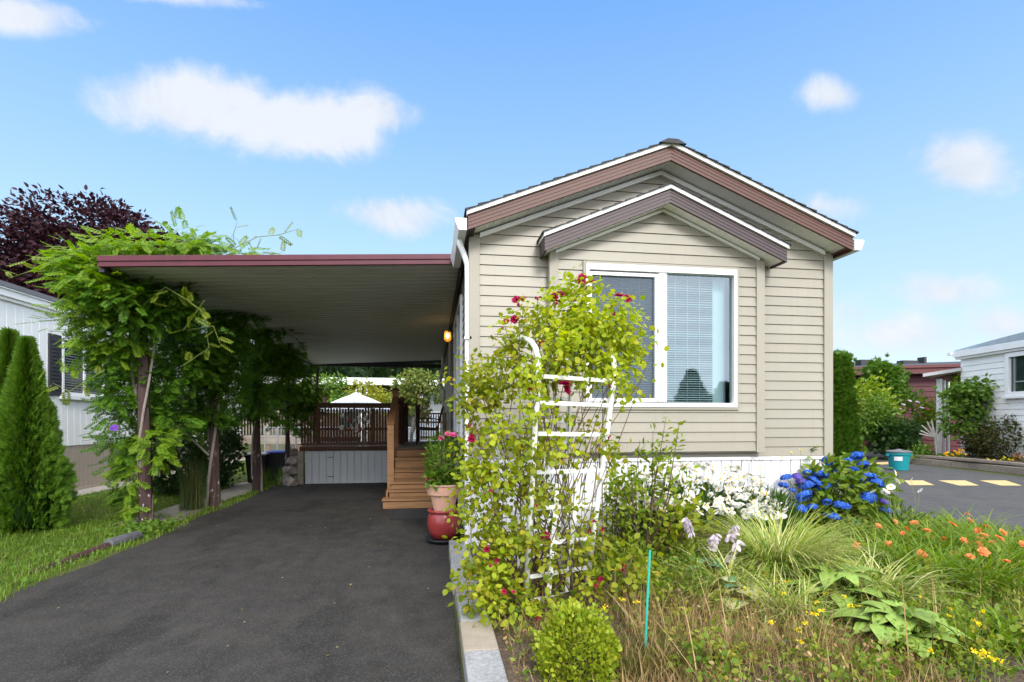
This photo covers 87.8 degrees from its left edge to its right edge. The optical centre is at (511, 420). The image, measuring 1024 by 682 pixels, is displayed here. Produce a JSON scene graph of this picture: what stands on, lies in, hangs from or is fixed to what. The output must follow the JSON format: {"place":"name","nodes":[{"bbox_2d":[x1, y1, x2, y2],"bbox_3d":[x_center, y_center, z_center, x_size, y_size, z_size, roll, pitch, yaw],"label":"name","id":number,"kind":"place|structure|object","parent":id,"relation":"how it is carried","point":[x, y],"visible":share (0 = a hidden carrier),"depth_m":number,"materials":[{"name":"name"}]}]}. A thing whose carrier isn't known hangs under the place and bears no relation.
{"place":"outdoors","nodes":[
{"label":"outdoors","id":0,"kind":"place"},
{"bbox_2d":[0,460,297,602],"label":"lawn grass","id":1,"kind":"structure","parent":0,"point":[53,532],"depth_m":6.69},
{"bbox_2d":[111,481,273,524],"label":"path","id":2,"kind":"structure","parent":0,"point":[225,494],"depth_m":9.41,"materials":[{"name":"concrete"}]},
{"bbox_2d":[243,452,269,482],"bbox_3d":[-6.116,1.142,12.846,0.514,0.716,0.603,0,0,-9],"label":"waste bin","id":3,"kind":"object","parent":2,"relation":"on","point":[265,460],"visible":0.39,"depth_m":12.61,"materials":[{"name":"black plastic"}]},
{"bbox_2d":[266,450,284,480],"bbox_3d":[-5.735,1.127,13.205,0.536,0.747,0.626,0,0,-9],"label":"waste bin","id":4,"kind":"object","parent":2,"relation":"on","point":[276,458],"visible":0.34,"depth_m":12.94,"materials":[{"name":"black plastic"}]},
{"bbox_2d":[0,482,463,681],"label":"driveway","id":5,"kind":"structure","parent":0,"point":[183,603],"depth_m":4.29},
{"bbox_2d":[298,387,455,508],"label":"wooden deck","id":6,"kind":"structure","parent":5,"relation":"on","point":[395,460],"depth_m":12.53,"materials":[{"name":"brown wood"}]},
{"bbox_2d":[416,406,443,444],"bbox_3d":[-1.937,0.130,12.552,0.648,0.903,0.528,0,0,-9],"label":"patio chair","id":7,"kind":"object","parent":6,"relation":"on","point":[428,428],"visible":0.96,"depth_m":12.31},
{"bbox_2d":[390,509,428,519],"bbox_3d":[-1.549,1.486,8.434,0.690,0.016,0.860,0,0,-9],"label":"doormat","id":8,"kind":"object","parent":5,"relation":"on","point":[405,514],"visible":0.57,"depth_m":8.34,"materials":[{"name":"black rubber"}]},
{"bbox_2d":[425,534,462,543],"bbox_3d":[-0.840,1.459,6.568,0.470,0.042,0.467,0,0,-9],"label":"pot saucer","id":9,"kind":"object","parent":5,"relation":"on","point":[429,538],"visible":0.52,"depth_m":6.48,"materials":[{"name":"black plastic"}]},
{"bbox_2d":[427,507,460,539],"bbox_3d":[-0.840,1.270,6.568,0.410,0.360,0.410,0,0,-9],"label":"glazed pot","id":10,"kind":"object","parent":9,"relation":"on","point":[438,525],"visible":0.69,"depth_m":6.40,"materials":[{"name":"red ceramic"}]},
{"bbox_2d":[420,429,464,510],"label":"potted plant","id":11,"kind":"object","parent":10,"relation":"on","point":[437,486],"visible":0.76,"depth_m":6.46,"materials":[{"name":"green plant"}]},
{"bbox_2d":[0,444,1023,681],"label":"ground","id":12,"kind":"structure","parent":0,"point":[248,450],"depth_m":6.92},
{"bbox_2d":[0,326,29,490],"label":"arborvitae","id":13,"kind":"object","parent":12,"relation":"on","point":[8,338],"visible":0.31,"depth_m":7.11,"materials":[{"name":"green plant"}]},
{"bbox_2d":[0,335,79,534],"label":"arborvitae","id":14,"kind":"object","parent":12,"relation":"on","point":[34,459],"visible":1,"depth_m":6.98,"materials":[{"name":"green plant"}]},
{"bbox_2d":[23,542,110,574],"bbox_3d":[-4.696,1.485,5.661,0.100,0.140,1.010,0,0,1],"label":"log edging","id":15,"kind":"object","parent":12,"relation":"on","point":[90,550],"visible":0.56,"depth_m":5.72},
{"bbox_2d":[0,182,187,330],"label":"purple plum tree","id":16,"kind":"object","parent":12,"relation":"on","point":[27,233],"visible":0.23,"depth_m":19.21,"materials":[{"name":"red plant"}]},
{"bbox_2d":[0,512,187,587],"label":"lawn clover","id":17,"kind":"object","parent":12,"relation":"on","point":[150,525],"visible":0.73,"depth_m":6.84,"materials":[{"name":"green plant"}]},
{"bbox_2d":[0,280,240,490],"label":"white home","id":18,"kind":"object","parent":12,"relation":"on","point":[17,308],"visible":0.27,"depth_m":10.90,"materials":[{"name":"metal"}]},
{"bbox_2d":[59,337,104,400],"bbox_3d":[-9.278,-1.065,11.545,0.080,1.270,1.520,0,0,-8],"label":"window","id":19,"kind":"structure","parent":18,"relation":"in","point":[68,383],"depth_m":11.21,"materials":[{"name":"white paint"}]},
{"bbox_2d":[103,531,142,547],"bbox_3d":[-4.693,1.446,6.426,0.139,0.139,0.508,0,0,-1],"label":"log edging","id":20,"kind":"object","parent":12,"relation":"on","point":[119,539],"visible":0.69,"depth_m":6.37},
{"bbox_2d":[3,206,301,527],"bbox_3d":[-5.126,-0.684,7.528,3.861,4.607,2.738,0,0,28],"label":"wisteria","id":21,"kind":"object","parent":12,"relation":"on","point":[126,307],"visible":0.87,"depth_m":7.25,"materials":[{"name":"green plant"}]},
{"bbox_2d":[76,459,244,495],"bbox_3d":[-8.810,1.492,10.817,0.772,0.001,20.000,0,0,-9],"label":"gravel strip","id":22,"kind":"object","parent":12,"relation":"on","point":[90,490],"visible":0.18,"depth_m":11.62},
{"bbox_2d":[136,401,208,496],"bbox_3d":[-6.825,0.500,10.686,1.500,2.165,1.490,0,0,-9],"label":"dark shrub","id":23,"kind":"object","parent":12,"relation":"on","point":[164,483],"visible":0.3,"depth_m":10.55,"materials":[{"name":"green plant"}]},
{"bbox_2d":[171,453,219,511],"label":"rush tuft","id":24,"kind":"object","parent":12,"relation":"on","point":[189,498],"visible":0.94,"depth_m":8.84,"materials":[{"name":"green plant"}]},
{"bbox_2d":[150,307,272,506],"bbox_3d":[-5.213,-0.336,9.253,1.616,3.680,2.059,0,0,23],"label":"wisteria","id":25,"kind":"object","parent":12,"relation":"on","point":[202,413],"visible":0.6,"depth_m":9.12,"materials":[{"name":"green plant"}]},
{"bbox_2d":[193,398,248,487],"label":"dark shrub","id":26,"kind":"object","parent":12,"relation":"on","point":[231,441],"visible":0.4,"depth_m":11.79,"materials":[{"name":"green plant"}]},
{"bbox_2d":[218,327,311,490],"bbox_3d":[-5.239,-0.434,11.200,1.667,3.875,2.305,0,0,42],"label":"wisteria","id":27,"kind":"object","parent":12,"relation":"on","point":[270,363],"visible":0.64,"depth_m":11.04,"materials":[{"name":"green plant"}]},
{"bbox_2d":[243,411,312,450],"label":"neighbour deck","id":28,"kind":"structure","parent":12,"relation":"on","point":[270,439],"depth_m":21.24,"materials":[{"name":"grey wood"}]},
{"bbox_2d":[97,254,460,524],"bbox_3d":[-3.751,-0.342,12.415,4.509,3.685,11.636,0,0,-9],"label":"carport","id":29,"kind":"object","parent":12,"relation":"on","point":[366,310],"visible":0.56,"depth_m":8.46,"materials":[{"name":"white metal"}]},
{"bbox_2d":[253,345,326,434],"bbox_3d":[-15.908,-3.454,38.005,5.640,9.921,5.806,0,0,-31],"label":"conifer","id":30,"kind":"object","parent":12,"relation":"on","point":[321,370],"visible":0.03,"depth_m":36.88,"materials":[{"name":"green plant"}]},
{"bbox_2d":[261,342,338,465],"bbox_3d":[-5.542,-0.673,13.016,2.494,3.550,1.828,0,0,8],"label":"wisteria","id":31,"kind":"object","parent":12,"relation":"on","point":[298,408],"visible":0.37,"depth_m":12.68,"materials":[{"name":"green plant"}]},
{"bbox_2d":[264,425,367,451],"bbox_3d":[-6.665,0.840,18.215,3.460,1.320,0.060,0,0,-9],"label":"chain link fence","id":32,"kind":"object","parent":12,"relation":"on","point":[265,427],"visible":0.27,"depth_m":18.00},
{"bbox_2d":[298,371,350,446],"bbox_3d":[-7.972,-0.262,22.456,2.400,3.731,2.274,0,0,-9],"label":"tree","id":33,"kind":"object","parent":12,"relation":"on","point":[330,385],"visible":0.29,"depth_m":22.55,"materials":[{"name":"green plant"}]},
{"bbox_2d":[309,366,356,377],"bbox_3d":[-13.741,-3.045,39.597,5.806,9.102,5.640,0,0,-38],"label":"conifer","id":34,"kind":"object","parent":12,"relation":"on","point":[331,371],"visible":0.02,"depth_m":38.57,"materials":[{"name":"green plant"}]},
{"bbox_2d":[263,377,443,447],"bbox_3d":[-7.062,-0.360,30.339,12.000,3.720,4.900,0,0,-9],"label":"brown home","id":35,"kind":"object","parent":12,"relation":"on","point":[385,382],"visible":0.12,"depth_m":28.71,"materials":[{"name":"white paint"}]},
{"bbox_2d":[321,389,389,441],"bbox_3d":[-5.878,0.160,20.051,2.831,2.680,2.831,0,0,17],"label":"patio umbrella","id":36,"kind":"object","parent":12,"relation":"on","point":[355,397],"visible":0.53,"depth_m":19.48,"materials":[{"name":"fabric"}]},
{"bbox_2d":[344,377,403,440],"bbox_3d":[-5.988,-0.196,24.247,3.296,3.598,2.184,0,0,26],"label":"tree","id":37,"kind":"object","parent":12,"relation":"on","point":[379,396],"visible":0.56,"depth_m":24.16,"materials":[{"name":"green plant"}]},
{"bbox_2d":[349,367,424,377],"bbox_3d":[-9.138,-3.568,39.069,5.640,10.150,5.806,0,0,37],"label":"conifer","id":38,"kind":"object","parent":12,"relation":"on","point":[375,372],"visible":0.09,"depth_m":37.44,"materials":[{"name":"green plant"}]},
{"bbox_2d":[383,368,443,440],"bbox_3d":[-3.799,-0.325,21.383,2.516,3.858,2.546,0,0,42],"label":"tree","id":39,"kind":"object","parent":12,"relation":"on","point":[421,382],"visible":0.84,"depth_m":20.98,"materials":[{"name":"green plant"}]},
{"bbox_2d":[408,412,440,440],"bbox_3d":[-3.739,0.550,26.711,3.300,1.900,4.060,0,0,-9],"label":"pale blue home","id":40,"kind":"object","parent":12,"relation":"on","point":[414,433],"visible":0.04,"depth_m":24.66,"materials":[{"name":"white paint"}]},
{"bbox_2d":[449,547,472,567],"bbox_3d":[-0.529,1.457,5.492,0.217,0.146,0.604,0,0,-9],"label":"edging stone","id":41,"kind":"object","parent":12,"relation":"on","point":[454,558],"visible":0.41,"depth_m":5.44,"materials":[{"name":"stone"}]},
{"bbox_2d":[451,563,478,594],"bbox_3d":[-0.437,1.460,4.874,0.232,0.140,0.614,0,0,-9],"label":"edging stone","id":42,"kind":"object","parent":12,"relation":"on","point":[455,567],"visible":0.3,"depth_m":4.76,"materials":[{"name":"stone"}]},
{"bbox_2d":[457,597,488,630],"bbox_3d":[-0.295,1.459,3.955,0.206,0.142,0.514,0,0,-9],"label":"edging stone","id":43,"kind":"object","parent":12,"relation":"on","point":[465,618],"visible":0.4,"depth_m":3.84,"materials":[{"name":"stone"}]},
{"bbox_2d":[460,620,498,668],"bbox_3d":[-0.219,1.459,3.450,0.218,0.142,0.474,0,0,-9],"label":"edging stone","id":44,"kind":"object","parent":12,"relation":"on","point":[478,636],"visible":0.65,"depth_m":3.41,"materials":[{"name":"stone"}]},
{"bbox_2d":[464,650,507,681],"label":"edging stone","id":45,"kind":"object","parent":12,"relation":"on","point":[484,666],"visible":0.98,"depth_m":2.98,"materials":[{"name":"stone"}]},
{"bbox_2d":[439,138,863,546],"bbox_3d":[0.736,-0.794,12.908,4.866,4.689,14.177,0,0,-9],"label":"mobile home","id":46,"kind":"object","parent":12,"relation":"on","point":[726,270],"visible":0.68,"depth_m":6.18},
{"bbox_2d":[453,294,462,437],"bbox_3d":[-0.866,-0.765,8.718,0.095,2.030,2.400,0,0,-8],"label":"window","id":47,"kind":"structure","parent":46,"relation":"in","point":[457,326],"depth_m":8.68,"materials":[{"name":"white plastic"}]},
{"bbox_2d":[582,260,738,409],"bbox_3d":[1.725,-0.960,6.214,1.894,1.680,0.223,0,0,-8],"label":"window","id":48,"kind":"structure","parent":46,"relation":"in","point":[649,280],"depth_m":6.13,"materials":[{"name":"white paint"}]},
{"bbox_2d":[493,506,1023,681],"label":"ground cover","id":49,"kind":"object","parent":12,"relation":"on","point":[838,669],"visible":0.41,"depth_m":3.69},
{"bbox_2d":[777,564,902,607],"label":"hosta","id":50,"kind":"object","parent":49,"relation":"on","point":[850,575],"visible":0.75,"depth_m":3.82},
{"bbox_2d":[833,348,866,459],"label":"tall hedge","id":51,"kind":"object","parent":12,"relation":"on","point":[847,426],"visible":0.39,"depth_m":18.63,"materials":[{"name":"green plant"}]},
{"bbox_2d":[861,410,928,459],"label":"garden shrub","id":52,"kind":"object","parent":12,"relation":"on","point":[910,433],"visible":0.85,"depth_m":19.79,"materials":[{"name":"green plant"}]},
{"bbox_2d":[848,357,960,451],"bbox_3d":[19.829,-0.875,26.848,7.774,4.750,3.680,0,0,19],"label":"red home","id":53,"kind":"object","parent":12,"relation":"on","point":[919,367],"visible":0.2,"depth_m":25.55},
{"bbox_2d":[887,380,943,437],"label":"garden shrub","id":54,"kind":"object","parent":12,"relation":"on","point":[912,396],"visible":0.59,"depth_m":21.34,"materials":[{"name":"green plant"}]},
{"bbox_2d":[909,454,974,468],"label":"timber kerb","id":55,"kind":"structure","parent":12,"relation":"on","point":[942,461],"depth_m":17.25,"materials":[{"name":"grey wood"}]},
{"bbox_2d":[923,368,960,452],"bbox_3d":[17.619,-0.343,21.628,1.134,3.686,5.304,0,0,41],"label":"porch cover","id":56,"kind":"object","parent":12,"relation":"on","point":[939,385],"visible":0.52,"depth_m":20.30,"materials":[{"name":"white paint"}]},
{"bbox_2d":[947,332,1023,459],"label":"white sided home","id":57,"kind":"object","parent":12,"relation":"on","point":[1001,360],"visible":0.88,"depth_m":17.67,"materials":[{"name":"metal"}]},
{"bbox_2d":[1001,351,1023,398],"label":"window","id":58,"kind":"structure","parent":57,"relation":"in","point":[1014,362],"depth_m":17.20,"materials":[{"name":"white paint"}]},
{"bbox_2d":[968,459,1023,474],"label":"timber kerb","id":59,"kind":"structure","parent":12,"relation":"on","point":[1008,468],"depth_m":15.31,"materials":[{"name":"grey wood"}]},
{"bbox_2d":[0,0,1023,364],"label":"sky","id":60,"kind":"structure","parent":0,"point":[366,126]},
{"bbox_2d":[464,528,1023,681],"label":"garden soil","id":61,"kind":"structure","parent":0,"point":[507,654],"depth_m":3.13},
{"bbox_2d":[441,263,668,630],"bbox_3d":[0.230,0.149,4.325,2.095,2.994,1.458,0,0,-43],"label":"climbing rose","id":62,"kind":"object","parent":61,"relation":"on","point":[581,328],"visible":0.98,"depth_m":4.22,"materials":[{"name":"green plant"}]},
{"bbox_2d":[493,336,616,600],"bbox_3d":[0.332,0.380,4.620,0.862,2.185,0.896,0,0,-20],"label":"garden arbor","id":63,"kind":"object","parent":61,"relation":"on","point":[569,405],"visible":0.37,"depth_m":4.29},
{"bbox_2d":[528,596,621,681],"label":"boxwood","id":64,"kind":"object","parent":61,"relation":"on","point":[593,629],"visible":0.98,"depth_m":2.81,"materials":[{"name":"green plant"}]},
{"bbox_2d":[592,463,648,552],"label":"rambling shrub","id":65,"kind":"object","parent":61,"relation":"on","point":[615,519],"visible":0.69,"depth_m":5.25,"materials":[{"name":"green plant"}]},
{"bbox_2d":[585,533,665,609],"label":"rambling shrub","id":66,"kind":"object","parent":61,"relation":"on","point":[613,553],"visible":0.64,"depth_m":3.96,"materials":[{"name":"green plant"}]},
{"bbox_2d":[612,465,677,548],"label":"daisy plant","id":67,"kind":"object","parent":61,"relation":"on","point":[646,485],"visible":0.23,"depth_m":5.43,"materials":[{"name":"white plant"}]},
{"bbox_2d":[644,550,650,654],"bbox_3d":[0.802,1.126,3.149,0.018,0.698,0.092,0,0,39],"label":"plant stake","id":68,"kind":"object","parent":61,"relation":"on","point":[647,593],"visible":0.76,"depth_m":3.14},
{"bbox_2d":[603,417,706,560],"bbox_3d":[1.361,0.687,4.984,0.972,1.439,0.646,0,0,-9],"label":"young shrub","id":69,"kind":"object","parent":61,"relation":"on","point":[641,514],"visible":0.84,"depth_m":4.99,"materials":[{"name":"green plant"}]},
{"bbox_2d":[651,461,709,552],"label":"daisy plant","id":70,"kind":"object","parent":61,"relation":"on","point":[682,491],"visible":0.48,"depth_m":5.42,"materials":[{"name":"white plant"}]},
{"bbox_2d":[614,627,749,681],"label":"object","id":71,"kind":"object","parent":61,"relation":"on","point":[635,657],"visible":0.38,"depth_m":2.99,"materials":[{"name":"brown plant"}]},
{"bbox_2d":[682,517,694,562],"bbox_3d":[1.491,1.093,4.501,0.110,0.574,0.104,0,0,18],"label":"flower spike","id":72,"kind":"object","parent":61,"relation":"on","point":[687,523],"visible":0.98,"depth_m":4.50,"materials":[{"name":"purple plant"}]},
{"bbox_2d":[650,494,742,557],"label":"rambling shrub","id":73,"kind":"object","parent":61,"relation":"on","point":[697,525],"visible":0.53,"depth_m":4.87,"materials":[{"name":"green plant"}]},
{"bbox_2d":[682,557,732,585],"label":"hosta","id":74,"kind":"object","parent":61,"relation":"on","point":[712,562],"visible":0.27,"depth_m":4.28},
{"bbox_2d":[677,462,741,542],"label":"daisy plant","id":75,"kind":"object","parent":61,"relation":"on","point":[709,481],"visible":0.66,"depth_m":5.52,"materials":[{"name":"white plant"}]},
{"bbox_2d":[707,533,721,557],"bbox_3d":[1.702,1.167,4.495,0.122,0.427,0.110,0,0,-9],"label":"flower spike","id":76,"kind":"object","parent":61,"relation":"on","point":[715,539],"visible":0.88,"depth_m":4.48,"materials":[{"name":"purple plant"}]},
{"bbox_2d":[638,539,806,617],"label":"variegated grass","id":77,"kind":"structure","parent":61,"relation":"on","point":[725,574],"depth_m":4.04,"materials":[{"name":"green plant"}]},
{"bbox_2d":[701,576,774,613],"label":"hosta","id":78,"kind":"object","parent":61,"relation":"on","point":[736,586],"visible":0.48,"depth_m":3.76,"materials":[{"name":"green plant"}]},
{"bbox_2d":[713,464,777,535],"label":"daisy plant","id":79,"kind":"object","parent":61,"relation":"on","point":[739,495],"visible":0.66,"depth_m":5.55,"materials":[{"name":"white plant"}]},
{"bbox_2d":[746,474,803,536],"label":"daisy plant","id":80,"kind":"object","parent":61,"relation":"on","point":[776,495],"visible":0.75,"depth_m":5.57,"materials":[{"name":"white plant"}]},
{"bbox_2d":[702,563,864,642],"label":"variegated grass","id":81,"kind":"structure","parent":61,"relation":"on","point":[775,595],"depth_m":3.66,"materials":[{"name":"green plant"}]},
{"bbox_2d":[674,493,896,600],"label":"variegated grass","id":82,"kind":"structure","parent":61,"relation":"on","point":[775,540],"depth_m":4.45,"materials":[{"name":"green plant"}]},
{"bbox_2d":[572,509,1023,681],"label":"yellow undergrowth","id":83,"kind":"object","parent":61,"relation":"on","point":[972,627],"visible":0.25,"depth_m":3.52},
{"bbox_2d":[778,445,904,527],"bbox_3d":[4.007,0.894,6.670,1.725,1.235,1.339,0,0,-9],"label":"hydrangea","id":84,"kind":"object","parent":61,"relation":"on","point":[845,470],"visible":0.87,"depth_m":6.32,"materials":[{"name":"blue plant"}]},
{"bbox_2d":[794,531,990,617],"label":"variegated grass","id":85,"kind":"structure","parent":61,"relation":"on","point":[891,575],"depth_m":3.91,"materials":[{"name":"green plant"}]},
{"bbox_2d":[815,517,977,575],"bbox_3d":[3.226,1.145,4.684,1.191,0.549,1.291,0,0,-38],"label":"daylily","id":86,"kind":"object","parent":61,"relation":"on","point":[864,551],"visible":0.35,"depth_m":4.68,"materials":[{"name":"green plant"}]},
{"bbox_2d":[870,471,926,530],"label":"daisy plant","id":87,"kind":"object","parent":61,"relation":"on","point":[891,487],"visible":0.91,"depth_m":5.99,"materials":[{"name":"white plant"}]},
{"bbox_2d":[841,505,960,550],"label":"daylily","id":88,"kind":"object","parent":61,"relation":"on","point":[905,534],"visible":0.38,"depth_m":5.32,"materials":[{"name":"green plant"}]},
{"bbox_2d":[828,599,982,666],"bbox_3d":[2.437,1.289,3.325,0.770,0.291,0.776,0,0,-9],"label":"hosta","id":89,"kind":"object","parent":61,"relation":"on","point":[877,608],"visible":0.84,"depth_m":3.20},
{"bbox_2d":[851,527,1018,603],"bbox_3d":[3.304,1.148,4.303,1.275,0.543,1.316,0,0,-32],"label":"daylily","id":90,"kind":"object","parent":61,"relation":"on","point":[936,566],"visible":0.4,"depth_m":4.25,"materials":[{"name":"green plant"}]},
{"bbox_2d":[878,511,1017,561],"bbox_3d":[4.064,1.141,5.056,1.221,0.557,1.405,0,0,-35],"label":"daylily","id":91,"kind":"object","parent":61,"relation":"on","point":[946,543],"visible":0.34,"depth_m":4.96,"materials":[{"name":"green plant"}]},
{"bbox_2d":[884,531,1023,600],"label":"daylily","id":92,"kind":"object","parent":61,"relation":"on","point":[984,551],"visible":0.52,"depth_m":4.14,"materials":[{"name":"green plant"}]},
{"bbox_2d":[889,598,1023,656],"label":"strap leaf plant","id":93,"kind":"object","parent":61,"relation":"on","point":[973,634],"visible":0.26,"depth_m":3.25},
{"bbox_2d":[899,501,1022,540],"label":"daylily","id":94,"kind":"object","parent":61,"relation":"on","point":[956,526],"visible":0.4,"depth_m":5.76,"materials":[{"name":"green plant"}]},
{"bbox_2d":[926,514,1023,561],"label":"daylily","id":95,"kind":"object","parent":61,"relation":"on","point":[979,529],"visible":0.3,"depth_m":4.94,"materials":[{"name":"green plant"}]},
{"bbox_2d":[934,523,1023,586],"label":"daylily","id":96,"kind":"object","parent":61,"relation":"on","point":[1012,556],"visible":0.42,"depth_m":4.63,"materials":[{"name":"green plant"}]},
{"bbox_2d":[946,600,1023,656],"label":"strap leaf plant","id":97,"kind":"object","parent":61,"relation":"on","point":[1008,634],"visible":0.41,"depth_m":3.33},
{"bbox_2d":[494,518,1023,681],"bbox_3d":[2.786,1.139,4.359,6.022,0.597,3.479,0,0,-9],"label":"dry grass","id":98,"kind":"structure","parent":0,"point":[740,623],"depth_m":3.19,"materials":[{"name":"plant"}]},
{"bbox_2d":[832,450,1023,535],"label":"road","id":99,"kind":"structure","parent":0,"point":[985,498],"depth_m":10.71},
{"bbox_2d":[842,370,909,449],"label":"garden shrub","id":100,"kind":"object","parent":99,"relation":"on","point":[865,386],"visible":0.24,"depth_m":21.16,"materials":[{"name":"green plant"}]},
{"bbox_2d":[854,392,904,450],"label":"garden shrub","id":101,"kind":"object","parent":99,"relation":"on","point":[877,408],"visible":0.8,"depth_m":20.17,"materials":[{"name":"green plant"}]},
{"bbox_2d":[855,352,910,405],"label":"garden shrub","id":102,"kind":"object","parent":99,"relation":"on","point":[891,370],"visible":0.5,"depth_m":23.58,"materials":[{"name":"green plant"}]},
{"bbox_2d":[885,449,912,470],"bbox_3d":[11.591,1.179,15.938,0.656,0.635,0.660,0,0,-38],"label":"teal bin","id":103,"kind":"object","parent":99,"relation":"on","point":[898,459],"visible":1,"depth_m":15.73,"materials":[{"name":"plastic"}]},
{"bbox_2d":[925,451,1023,465],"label":"bed soil","id":104,"kind":"structure","parent":0,"point":[983,457],"depth_m":17.50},
{"bbox_2d":[908,441,935,464],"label":"plant","id":105,"kind":"object","parent":104,"relation":"on","point":[922,450],"visible":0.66,"depth_m":18.14,"materials":[{"name":"green plant"}]},
{"bbox_2d":[919,420,940,454],"bbox_3d":[14.933,0.606,19.003,0.768,1.250,0.069,0,0,1],"label":"white branch sculpture","id":106,"kind":"object","parent":104,"relation":"on","point":[932,433],"visible":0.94,"depth_m":18.98,"materials":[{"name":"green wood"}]},
{"bbox_2d":[915,395,948,438],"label":"garden shrub","id":107,"kind":"object","parent":104,"relation":"on","point":[927,412],"visible":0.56,"depth_m":20.98,"materials":[{"name":"green plant"}]},
{"bbox_2d":[931,373,999,440],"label":"shrub","id":108,"kind":"object","parent":104,"relation":"on","point":[962,399],"visible":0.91,"depth_m":18.41,"materials":[{"name":"green plant"}]},
{"bbox_2d":[956,425,988,456],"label":"red hedge","id":109,"kind":"object","parent":104,"relation":"on","point":[968,450],"visible":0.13,"depth_m":18.57,"materials":[{"name":"green plant"}]},
{"bbox_2d":[961,413,1023,459],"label":"red hedge","id":110,"kind":"object","parent":104,"relation":"on","point":[991,437],"visible":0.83,"depth_m":17.31,"materials":[{"name":"green plant"}]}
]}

